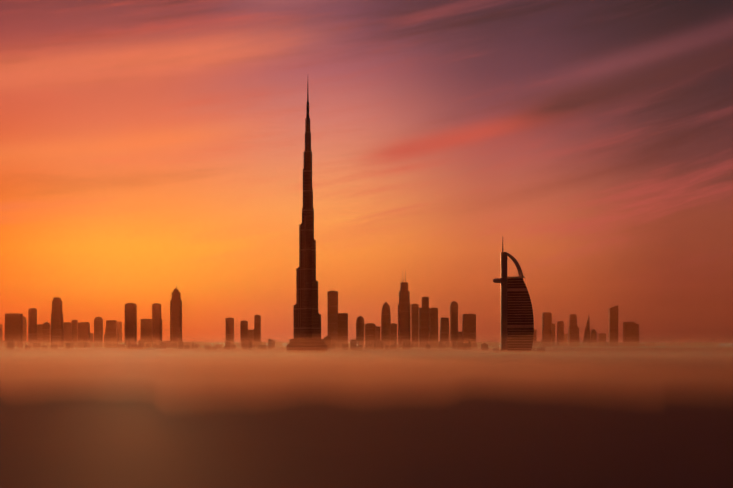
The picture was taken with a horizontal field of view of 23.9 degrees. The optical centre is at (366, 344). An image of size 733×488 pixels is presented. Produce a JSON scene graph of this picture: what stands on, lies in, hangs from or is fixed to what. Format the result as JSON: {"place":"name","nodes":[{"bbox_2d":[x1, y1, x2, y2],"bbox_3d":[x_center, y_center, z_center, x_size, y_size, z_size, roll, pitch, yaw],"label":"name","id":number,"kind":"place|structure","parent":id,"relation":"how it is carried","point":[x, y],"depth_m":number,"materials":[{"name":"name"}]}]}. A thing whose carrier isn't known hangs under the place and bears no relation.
{"place":"outdoors","nodes":[
{"label":"outdoors","id":0,"kind":"place"},
{"bbox_2d":[0,341,718,346],"bbox_3d":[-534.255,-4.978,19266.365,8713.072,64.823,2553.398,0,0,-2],"label":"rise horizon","id":1,"kind":"structure","parent":0,"point":[697,344],"depth_m":18911.69,"materials":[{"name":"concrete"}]},
{"bbox_2d":[0,345,732,487],"bbox_3d":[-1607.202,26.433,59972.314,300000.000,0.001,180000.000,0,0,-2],"label":"ground","id":2,"kind":"structure","parent":0,"point":[571,464],"depth_m":536.41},
{"bbox_2d":[5,313,22,346],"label":"building","id":3,"kind":"structure","parent":2,"relation":"on","point":[12,322],"depth_m":14840.38,"materials":[{"name":"concrete"}]},
{"bbox_2d":[23,317,26,341],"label":"building","id":4,"kind":"structure","parent":2,"relation":"on","point":[25,325],"depth_m":21717.92,"materials":[{"name":"brown glass"}]},
{"bbox_2d":[28,308,36,345],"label":"tower","id":5,"kind":"structure","parent":2,"relation":"on","point":[32,318],"depth_m":15341.66,"materials":[{"name":"brown glass"}]},
{"bbox_2d":[37,324,41,343],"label":"building","id":6,"kind":"structure","parent":2,"relation":"on","point":[40,333],"depth_m":17410.73,"materials":[{"name":"concrete"}]},
{"bbox_2d":[42,322,50,345],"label":"tower","id":7,"kind":"structure","parent":2,"relation":"on","point":[44,331],"depth_m":16883.64,"materials":[{"name":"brown glass"}]},
{"bbox_2d":[51,297,62,346],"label":"tower","id":8,"kind":"structure","parent":2,"relation":"on","point":[57,310],"depth_m":14008.42,"materials":[{"name":"brown glass"}]},
{"bbox_2d":[63,322,71,345],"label":"tower","id":9,"kind":"structure","parent":2,"relation":"on","point":[67,330],"depth_m":16021.73,"materials":[{"name":"beige stone"}]},
{"bbox_2d":[71,320,77,344],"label":"tower","id":10,"kind":"structure","parent":2,"relation":"on","point":[75,331],"depth_m":16693.04,"materials":[{"name":"brown glass"}]},
{"bbox_2d":[78,322,89,342],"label":"tower","id":11,"kind":"structure","parent":2,"relation":"on","point":[82,328],"depth_m":15974.90,"materials":[{"name":"beige stone"}]},
{"bbox_2d":[94,317,102,346],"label":"tower","id":12,"kind":"structure","parent":2,"relation":"on","point":[98,329],"depth_m":15601.53,"materials":[{"name":"brown glass"}]},
{"bbox_2d":[7,339,199,349],"bbox_3d":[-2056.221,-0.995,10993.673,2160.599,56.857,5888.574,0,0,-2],"label":"trees","id":13,"kind":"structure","parent":2,"relation":"on","point":[110,344],"depth_m":10031.81,"materials":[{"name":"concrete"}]},
{"bbox_2d":[104,320,118,345],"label":"building","id":14,"kind":"structure","parent":2,"relation":"on","point":[114,324],"depth_m":16083.59,"materials":[{"name":"brown glass"}]},
{"bbox_2d":[117,322,121,341],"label":"building","id":15,"kind":"structure","parent":2,"relation":"on","point":[119,329],"depth_m":21824.03,"materials":[{"name":"concrete"}]},
{"bbox_2d":[125,303,136,346],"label":"tower","id":16,"kind":"structure","parent":2,"relation":"on","point":[130,316],"depth_m":14397.14,"materials":[{"name":"brown glass"}]},
{"bbox_2d":[141,318,161,346],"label":"building","id":17,"kind":"structure","parent":2,"relation":"on","point":[143,326],"depth_m":14854.78,"materials":[{"name":"beige stone"}]},
{"bbox_2d":[152,303,160,345],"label":"tower","id":18,"kind":"structure","parent":2,"relation":"on","point":[157,318],"depth_m":14798.03,"materials":[{"name":"concrete"}]},
{"bbox_2d":[170,287,181,343],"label":"tower","id":19,"kind":"structure","parent":2,"relation":"on","point":[178,323],"depth_m":13780.39,"materials":[{"name":"beige stone"}]},
{"bbox_2d":[226,318,233,344],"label":"tower","id":20,"kind":"structure","parent":2,"relation":"on","point":[229,326],"depth_m":13006.18,"materials":[{"name":"brown glass"}]},
{"bbox_2d":[240,320,247,347],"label":"tower","id":21,"kind":"structure","parent":2,"relation":"on","point":[243,329],"depth_m":12932.95,"materials":[{"name":"brown glass"}]},
{"bbox_2d":[248,330,253,344],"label":"building","id":22,"kind":"structure","parent":2,"relation":"on","point":[250,333],"depth_m":13027.08,"materials":[{"name":"concrete"}]},
{"bbox_2d":[254,315,260,346],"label":"tower","id":23,"kind":"structure","parent":2,"relation":"on","point":[257,331],"depth_m":12928.36,"materials":[{"name":"brown glass"}]},
{"bbox_2d":[287,83,326,352],"bbox_3d":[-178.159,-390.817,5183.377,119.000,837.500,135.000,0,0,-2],"label":"skyscraper","id":24,"kind":"structure","parent":2,"relation":"on","point":[310,307],"depth_m":5183.19,"materials":[{"name":"metal"}]},
{"bbox_2d":[324,336,330,347],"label":"block","id":25,"kind":"structure","parent":2,"relation":"on","point":[329,339],"depth_m":8340.40,"materials":[{"name":"brown glass"}]},
{"bbox_2d":[327,290,337,344],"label":"tower","id":26,"kind":"structure","parent":2,"relation":"on","point":[334,301],"depth_m":11546.91,"materials":[{"name":"metal"}]},
{"bbox_2d":[338,313,347,347],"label":"tower","id":27,"kind":"structure","parent":2,"relation":"on","point":[343,316],"depth_m":11765.61,"materials":[{"name":"brown glass"}]},
{"bbox_2d":[225,338,487,349],"bbox_3d":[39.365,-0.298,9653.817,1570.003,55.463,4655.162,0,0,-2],"label":"trees","id":28,"kind":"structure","parent":2,"relation":"on","point":[353,345],"depth_m":8185.22,"materials":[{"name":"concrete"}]},
{"bbox_2d":[356,316,364,345],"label":"tower","id":29,"kind":"structure","parent":2,"relation":"on","point":[360,330],"depth_m":12359.75,"materials":[{"name":"brown glass"}]},
{"bbox_2d":[365,323,374,346],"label":"tower","id":30,"kind":"structure","parent":2,"relation":"on","point":[372,329],"depth_m":12942.91,"materials":[{"name":"concrete"}]},
{"bbox_2d":[375,326,379,340],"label":"building","id":31,"kind":"structure","parent":2,"relation":"on","point":[377,333],"depth_m":13805.52,"materials":[{"name":"concrete"}]},
{"bbox_2d":[381,302,390,347],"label":"tower","id":32,"kind":"structure","parent":2,"relation":"on","point":[387,324],"depth_m":12645.11,"materials":[{"name":"brown glass"}]},
{"bbox_2d":[391,323,396,343],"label":"building","id":33,"kind":"structure","parent":2,"relation":"on","point":[393,329],"depth_m":13233.47,"materials":[{"name":"concrete"}]},
{"bbox_2d":[398,273,410,347],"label":"tower","id":34,"kind":"structure","parent":2,"relation":"on","point":[404,321],"depth_m":12063.73,"materials":[{"name":"metal"}]},
{"bbox_2d":[411,304,418,347],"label":"tower","id":35,"kind":"structure","parent":2,"relation":"on","point":[413,319],"depth_m":13662.31,"materials":[{"name":"concrete"}]},
{"bbox_2d":[419,297,429,347],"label":"tower","id":36,"kind":"structure","parent":2,"relation":"on","point":[425,317],"depth_m":12869.65,"materials":[{"name":"brown glass"}]},
{"bbox_2d":[430,308,437,347],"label":"tower","id":37,"kind":"structure","parent":2,"relation":"on","point":[433,323],"depth_m":13262.41,"materials":[{"name":"beige stone"}]},
{"bbox_2d":[439,318,449,346],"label":"tower","id":38,"kind":"structure","parent":2,"relation":"on","point":[443,323],"depth_m":13970.96,"materials":[{"name":"brown glass"}]},
{"bbox_2d":[450,301,457,347],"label":"tower","id":39,"kind":"structure","parent":2,"relation":"on","point":[453,324],"depth_m":13012.63,"materials":[{"name":"brown glass"}]},
{"bbox_2d":[462,313,475,342],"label":"building","id":40,"kind":"structure","parent":2,"relation":"on","point":[469,325],"depth_m":13234.45,"materials":[{"name":"concrete"}]},
{"bbox_2d":[491,239,545,353],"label":"sail-shaped hotel","id":41,"kind":"structure","parent":2,"relation":"on","point":[512,289],"depth_m":4713.70,"materials":[{"name":"black paint"}]},
{"bbox_2d":[533,329,536,346],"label":"building","id":42,"kind":"structure","parent":2,"relation":"on","point":[534,336],"depth_m":16789.27,"materials":[{"name":"concrete"}]},
{"bbox_2d":[542,312,551,345],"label":"tower","id":43,"kind":"structure","parent":2,"relation":"on","point":[546,332],"depth_m":16496.02,"materials":[{"name":"brown glass"}]},
{"bbox_2d":[552,324,554,340],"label":"building","id":44,"kind":"structure","parent":2,"relation":"on","point":[553,331],"depth_m":20583.13,"materials":[{"name":"brown glass"}]},
{"bbox_2d":[557,321,563,346],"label":"tower","id":45,"kind":"structure","parent":2,"relation":"on","point":[559,329],"depth_m":16589.09,"materials":[{"name":"concrete"}]},
{"bbox_2d":[568,314,578,346],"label":"tower","id":46,"kind":"structure","parent":2,"relation":"on","point":[574,316],"depth_m":16554.25,"materials":[{"name":"concrete"}]},
{"bbox_2d":[583,315,590,346],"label":"tower","id":47,"kind":"structure","parent":2,"relation":"on","point":[587,328],"depth_m":16513.08,"materials":[{"name":"brown glass"}]},
{"bbox_2d":[590,329,596,346],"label":"building","id":48,"kind":"structure","parent":2,"relation":"on","point":[593,332],"depth_m":18606.71,"materials":[{"name":"concrete"}]},
{"bbox_2d":[598,333,605,343],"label":"building","id":49,"kind":"structure","parent":2,"relation":"on","point":[604,339],"depth_m":18514.84,"materials":[{"name":"concrete"}]},
{"bbox_2d":[609,306,617,346],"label":"tower","id":50,"kind":"structure","parent":2,"relation":"on","point":[614,321],"depth_m":16087.29,"materials":[{"name":"brown glass"}]},
{"bbox_2d":[623,322,638,346],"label":"building","id":51,"kind":"structure","parent":2,"relation":"on","point":[628,337],"depth_m":16585.65,"materials":[{"name":"concrete"}]},
{"bbox_2d":[0,0,732,487],"label":"sky","id":52,"kind":"structure","parent":0,"point":[149,149],"materials":[{"name":"orange"}]}
]}

